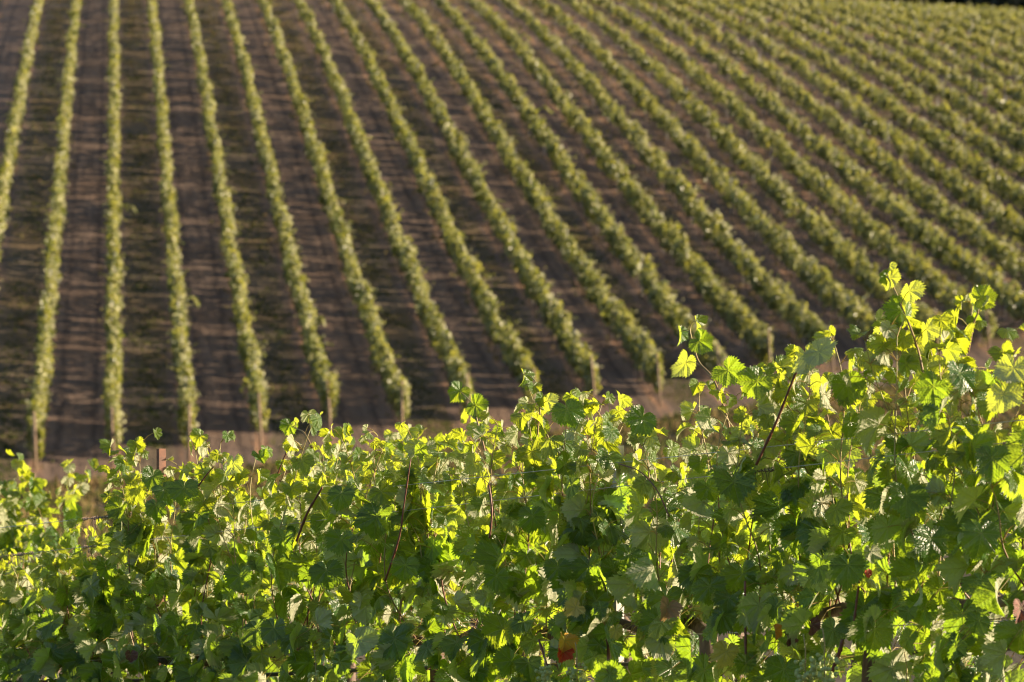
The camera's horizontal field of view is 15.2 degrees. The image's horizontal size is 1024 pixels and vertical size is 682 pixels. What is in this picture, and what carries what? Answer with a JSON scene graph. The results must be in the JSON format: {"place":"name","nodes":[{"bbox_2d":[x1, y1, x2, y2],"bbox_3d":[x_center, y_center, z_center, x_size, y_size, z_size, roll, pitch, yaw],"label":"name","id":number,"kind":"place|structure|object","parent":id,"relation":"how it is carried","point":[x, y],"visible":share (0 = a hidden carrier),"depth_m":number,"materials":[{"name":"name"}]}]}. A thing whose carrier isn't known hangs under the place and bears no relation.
{"place":"outdoors","nodes":[
{"label":"outdoors","id":0,"kind":"place"},
{"bbox_2d":[0,0,1023,681],"bbox_3d":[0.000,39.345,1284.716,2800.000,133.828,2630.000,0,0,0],"label":"ground","id":1,"kind":"structure","parent":0,"point":[76,424],"depth_m":178.15,"materials":[{"name":"soil"}]},
{"bbox_2d":[0,0,43,280],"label":"vine hedge","id":2,"kind":"object","parent":1,"relation":"on","point":[15,119],"visible":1,"depth_m":195.49,"materials":[{"name":"green plant"}]},
{"bbox_2d":[0,548,46,681],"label":"grapevine","id":3,"kind":"object","parent":1,"relation":"on","point":[23,578],"visible":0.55,"depth_m":16.38,"materials":[{"name":"green plant"}]},
{"bbox_2d":[0,449,98,680],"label":"grapevine","id":4,"kind":"object","parent":1,"relation":"on","point":[37,496],"visible":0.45,"depth_m":22.38,"materials":[{"name":"green plant"}]},
{"bbox_2d":[18,0,84,471],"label":"vine hedge","id":5,"kind":"object","parent":1,"relation":"on","point":[37,409],"visible":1,"depth_m":154.86,"materials":[{"name":"green plant"}]},
{"bbox_2d":[0,503,145,681],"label":"grapevine","id":6,"kind":"object","parent":1,"relation":"on","point":[51,646],"visible":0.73,"depth_m":15.82,"materials":[{"name":"green plant"}]},
{"bbox_2d":[99,0,136,466],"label":"vine hedge","id":7,"kind":"object","parent":1,"relation":"on","point":[113,380],"visible":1,"depth_m":158.36,"materials":[{"name":"green plant"}]},
{"bbox_2d":[116,509,189,677],"bbox_3d":[-1.906,1.638,20.904,0.553,1.518,1.048,0,-1,-31],"label":"grapevine","id":8,"kind":"object","parent":1,"relation":"on","point":[173,538],"visible":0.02,"depth_m":20.79,"materials":[{"name":"green plant"}]},
{"bbox_2d":[57,427,260,681],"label":"grapevine","id":9,"kind":"object","parent":1,"relation":"on","point":[142,581],"visible":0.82,"depth_m":15.18,"materials":[{"name":"green plant"}]},
{"bbox_2d":[156,449,165,667],"bbox_3d":[-1.400,1.357,15.338,0.032,1.854,0.038,0,-1,-31],"label":"trellis post","id":10,"kind":"object","parent":1,"relation":"on","point":[161,459],"visible":0.23,"depth_m":15.34,"materials":[{"name":"wood"}]},
{"bbox_2d":[4,649,1011,681],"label":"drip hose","id":11,"kind":"object","parent":10,"relation":"attached to","point":[354,670],"visible":0.09,"depth_m":13.98,"materials":[{"name":"black plastic"}]},
{"bbox_2d":[145,0,200,461],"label":"vine hedge","id":12,"kind":"object","parent":1,"relation":"on","point":[183,370],"visible":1,"depth_m":158.44,"materials":[{"name":"green plant"}]},
{"bbox_2d":[181,0,272,449],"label":"vine hedge","id":13,"kind":"object","parent":1,"relation":"on","point":[249,353],"visible":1,"depth_m":161.16,"materials":[{"name":"green plant"}]},
{"bbox_2d":[171,488,294,681],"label":"grapevine","id":14,"kind":"object","parent":1,"relation":"on","point":[178,541],"visible":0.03,"depth_m":20.25,"materials":[{"name":"green plant"}]},
{"bbox_2d":[156,409,376,681],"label":"grapevine","id":15,"kind":"object","parent":1,"relation":"on","point":[247,653],"visible":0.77,"depth_m":14.50,"materials":[{"name":"green plant"}]},
{"bbox_2d":[221,0,340,435],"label":"vine hedge","id":16,"kind":"object","parent":1,"relation":"on","point":[324,382],"visible":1,"depth_m":163.76,"materials":[{"name":"green plant"}]},
{"bbox_2d":[241,447,384,681],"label":"grapevine","id":17,"kind":"object","parent":1,"relation":"on","point":[297,515],"visible":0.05,"depth_m":19.45,"materials":[{"name":"green plant"}]},
{"bbox_2d":[256,0,410,422],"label":"vine hedge","id":18,"kind":"object","parent":1,"relation":"on","point":[396,389],"visible":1,"depth_m":166.00,"materials":[{"name":"green plant"}]},
{"bbox_2d":[259,421,490,681],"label":"grapevine","id":19,"kind":"object","parent":1,"relation":"on","point":[374,569],"visible":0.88,"depth_m":13.64,"materials":[{"name":"green plant"}]},
{"bbox_2d":[292,0,475,424],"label":"vine hedge","id":20,"kind":"object","parent":1,"relation":"on","point":[438,334],"visible":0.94,"depth_m":170.28,"materials":[{"name":"green plant"}]},
{"bbox_2d":[322,424,448,681],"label":"grapevine","id":21,"kind":"object","parent":1,"relation":"on","point":[388,435],"visible":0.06,"depth_m":18.74,"materials":[{"name":"green plant"}]},
{"bbox_2d":[326,0,541,421],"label":"vine hedge","id":22,"kind":"object","parent":1,"relation":"on","point":[516,359],"visible":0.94,"depth_m":170.71,"materials":[{"name":"green plant"}]},
{"bbox_2d":[359,0,602,400],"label":"vine hedge","id":23,"kind":"object","parent":1,"relation":"on","point":[579,358],"visible":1,"depth_m":172.17,"materials":[{"name":"green plant"}]},
{"bbox_2d":[406,409,555,680],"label":"grapevine","id":24,"kind":"object","parent":1,"relation":"on","point":[489,445],"visible":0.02,"depth_m":18.11,"materials":[{"name":"green plant"}]},
{"bbox_2d":[369,369,632,681],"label":"grapevine","id":25,"kind":"object","parent":1,"relation":"on","point":[501,576],"visible":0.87,"depth_m":12.93,"materials":[{"name":"green plant"}]},
{"bbox_2d":[0,420,1022,532],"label":"trellis wire","id":26,"kind":"object","parent":1,"relation":"on","point":[94,518],"visible":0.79,"depth_m":13.04,"materials":[{"name":"metal"}]},
{"bbox_2d":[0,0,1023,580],"bbox_3d":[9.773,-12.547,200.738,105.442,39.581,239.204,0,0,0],"label":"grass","id":27,"kind":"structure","parent":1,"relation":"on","point":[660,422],"depth_m":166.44,"materials":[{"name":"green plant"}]},
{"bbox_2d":[393,0,665,406],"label":"vine hedge","id":28,"kind":"object","parent":1,"relation":"on","point":[620,319],"visible":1,"depth_m":172.30,"materials":[{"name":"green plant"}]},
{"bbox_2d":[499,455,651,681],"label":"grapevine","id":29,"kind":"object","parent":1,"relation":"on","point":[543,553],"visible":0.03,"depth_m":17.38,"materials":[{"name":"green plant"}]},
{"bbox_2d":[426,0,727,389],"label":"vine hedge","id":30,"kind":"object","parent":1,"relation":"on","point":[675,315],"visible":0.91,"depth_m":179.43,"materials":[{"name":"green plant"}]},
{"bbox_2d":[610,445,623,661],"bbox_3d":[0.346,1.144,12.511,0.032,1.607,0.050,0,-1,-31],"label":"trellis post","id":31,"kind":"object","parent":1,"relation":"on","point":[616,475],"visible":0.18,"depth_m":12.51,"materials":[{"name":"wood"}]},
{"bbox_2d":[465,0,774,366],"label":"vine hedge","id":32,"kind":"object","parent":1,"relation":"on","point":[735,316],"visible":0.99,"depth_m":178.85,"materials":[{"name":"green plant"}]},
{"bbox_2d":[494,388,786,681],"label":"grapevine","id":33,"kind":"object","parent":1,"relation":"on","point":[590,539],"visible":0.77,"depth_m":12.29,"materials":[{"name":"green plant"}]},
{"bbox_2d":[499,0,836,372],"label":"vine hedge","id":34,"kind":"object","parent":1,"relation":"on","point":[756,277],"visible":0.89,"depth_m":182.31,"materials":[{"name":"green plant"}]},
{"bbox_2d":[624,450,744,681],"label":"grapevine","id":35,"kind":"object","parent":1,"relation":"on","point":[644,513],"visible":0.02,"depth_m":16.47,"materials":[{"name":"green plant"}]},
{"bbox_2d":[530,0,884,349],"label":"vine hedge","id":36,"kind":"object","parent":1,"relation":"on","point":[821,283],"visible":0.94,"depth_m":184.63,"materials":[{"name":"green plant"}]},
{"bbox_2d":[562,0,941,356],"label":"vine hedge","id":37,"kind":"object","parent":1,"relation":"on","point":[779,193],"visible":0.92,"depth_m":190.51,"materials":[{"name":"green plant"}]},
{"bbox_2d":[624,314,907,681],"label":"grapevine","id":38,"kind":"object","parent":1,"relation":"on","point":[783,600],"visible":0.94,"depth_m":11.49,"materials":[{"name":"green plant"}]},
{"bbox_2d":[0,442,1006,569],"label":"trellis wire","id":39,"kind":"object","parent":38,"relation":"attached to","point":[761,471],"visible":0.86,"depth_m":13.06,"materials":[{"name":"metal"}]},
{"bbox_2d":[581,0,997,348],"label":"vine hedge","id":40,"kind":"object","parent":1,"relation":"on","point":[825,191],"visible":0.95,"depth_m":188.94,"materials":[{"name":"green plant"}]},
{"bbox_2d":[690,455,928,676],"bbox_3d":[1.171,1.118,15.848,0.519,1.365,1.539,0,-1,-37],"label":"grapevine","id":41,"kind":"object","parent":1,"relation":"on","point":[795,475],"visible":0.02,"depth_m":15.70,"materials":[{"name":"green plant"}]},
{"bbox_2d":[616,0,1023,326],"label":"vine hedge","id":42,"kind":"object","parent":1,"relation":"on","point":[968,267],"visible":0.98,"depth_m":191.34,"materials":[{"name":"green plant"}]},
{"bbox_2d":[639,0,1023,22],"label":"woodland","id":43,"kind":"object","parent":1,"relation":"on","point":[1016,4],"visible":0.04,"depth_m":434.97,"materials":[{"name":"green plant"}]},
{"bbox_2d":[645,0,1023,290],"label":"vine hedge","id":44,"kind":"object","parent":1,"relation":"on","point":[1000,251],"visible":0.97,"depth_m":200.56,"materials":[{"name":"green plant"}]},
{"bbox_2d":[657,0,1023,251],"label":"vine hedge","id":45,"kind":"object","parent":1,"relation":"on","point":[919,155],"visible":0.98,"depth_m":209.35,"materials":[{"name":"green plant"}]},
{"bbox_2d":[671,0,1023,219],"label":"vine hedge","id":46,"kind":"object","parent":1,"relation":"on","point":[981,171],"visible":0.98,"depth_m":217.87,"materials":[{"name":"green plant"}]},
{"bbox_2d":[697,0,1023,153],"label":"vine hedge","id":47,"kind":"object","parent":1,"relation":"on","point":[1010,134],"visible":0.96,"depth_m":237.01,"materials":[{"name":"green plant"}]},
{"bbox_2d":[723,0,1023,185],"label":"vine hedge","id":48,"kind":"object","parent":1,"relation":"on","point":[910,92],"visible":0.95,"depth_m":228.02,"materials":[{"name":"green plant"}]},
{"bbox_2d":[772,0,1023,131],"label":"vine hedge","id":49,"kind":"object","parent":1,"relation":"on","point":[1012,109],"visible":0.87,"depth_m":247.22,"materials":[{"name":"green plant"}]},
{"bbox_2d":[792,0,1023,106],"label":"vine hedge","id":50,"kind":"object","parent":1,"relation":"on","point":[975,67],"visible":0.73,"depth_m":255.36,"materials":[{"name":"green plant"}]},
{"bbox_2d":[798,0,1023,68],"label":"vine hedge","id":51,"kind":"object","parent":1,"relation":"on","point":[984,43],"visible":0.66,"depth_m":272.85,"materials":[{"name":"green plant"}]},
{"bbox_2d":[823,440,1004,681],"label":"grapevine","id":52,"kind":"object","parent":1,"relation":"on","point":[879,449],"visible":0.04,"depth_m":15.18,"materials":[{"name":"green plant"}]},
{"bbox_2d":[805,262,1023,681],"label":"grapevine","id":53,"kind":"object","parent":1,"relation":"on","point":[967,518],"visible":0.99,"depth_m":10.82,"materials":[{"name":"green plant"}]},
{"bbox_2d":[816,0,1023,87],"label":"vine hedge","id":54,"kind":"object","parent":1,"relation":"on","point":[948,37],"visible":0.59,"depth_m":264.21,"materials":[{"name":"green plant"}]},
{"bbox_2d":[826,0,1023,60],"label":"vine hedge","id":55,"kind":"object","parent":1,"relation":"on","point":[1005,38],"visible":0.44,"depth_m":280.21,"materials":[{"name":"green plant"}]},
{"bbox_2d":[866,0,1023,46],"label":"vine hedge","id":56,"kind":"object","parent":1,"relation":"on","point":[1000,27],"visible":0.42,"depth_m":290.14,"materials":[{"name":"green plant"}]},
{"bbox_2d":[880,0,1023,40],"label":"vine hedge","id":57,"kind":"object","parent":1,"relation":"on","point":[1015,23],"visible":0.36,"depth_m":296.30,"materials":[{"name":"green plant"}]},
{"bbox_2d":[927,2,1023,27],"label":"vine hedge","id":58,"kind":"object","parent":1,"relation":"on","point":[1004,13],"visible":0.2,"depth_m":306.41,"materials":[{"name":"green plant"}]},
{"bbox_2d":[936,3,1023,27],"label":"vine hedge","id":59,"kind":"object","parent":1,"relation":"on","point":[1010,10],"visible":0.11,"depth_m":312.71,"materials":[{"name":"green plant"}]},
{"bbox_2d":[947,471,1023,669],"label":"grapevine","id":60,"kind":"object","parent":1,"relation":"on","point":[1016,543],"visible":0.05,"depth_m":14.68,"materials":[{"name":"green plant"}]},
{"bbox_2d":[986,4,1023,12],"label":"vine hedge","id":61,"kind":"object","parent":1,"relation":"on","point":[1007,10],"visible":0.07,"depth_m":321.44,"materials":[{"name":"green plant"}]},
{"bbox_2d":[90,620,1022,660],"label":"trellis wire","id":62,"kind":"object","parent":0,"point":[678,634],"visible":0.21,"depth_m":11.76,"materials":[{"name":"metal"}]}
]}

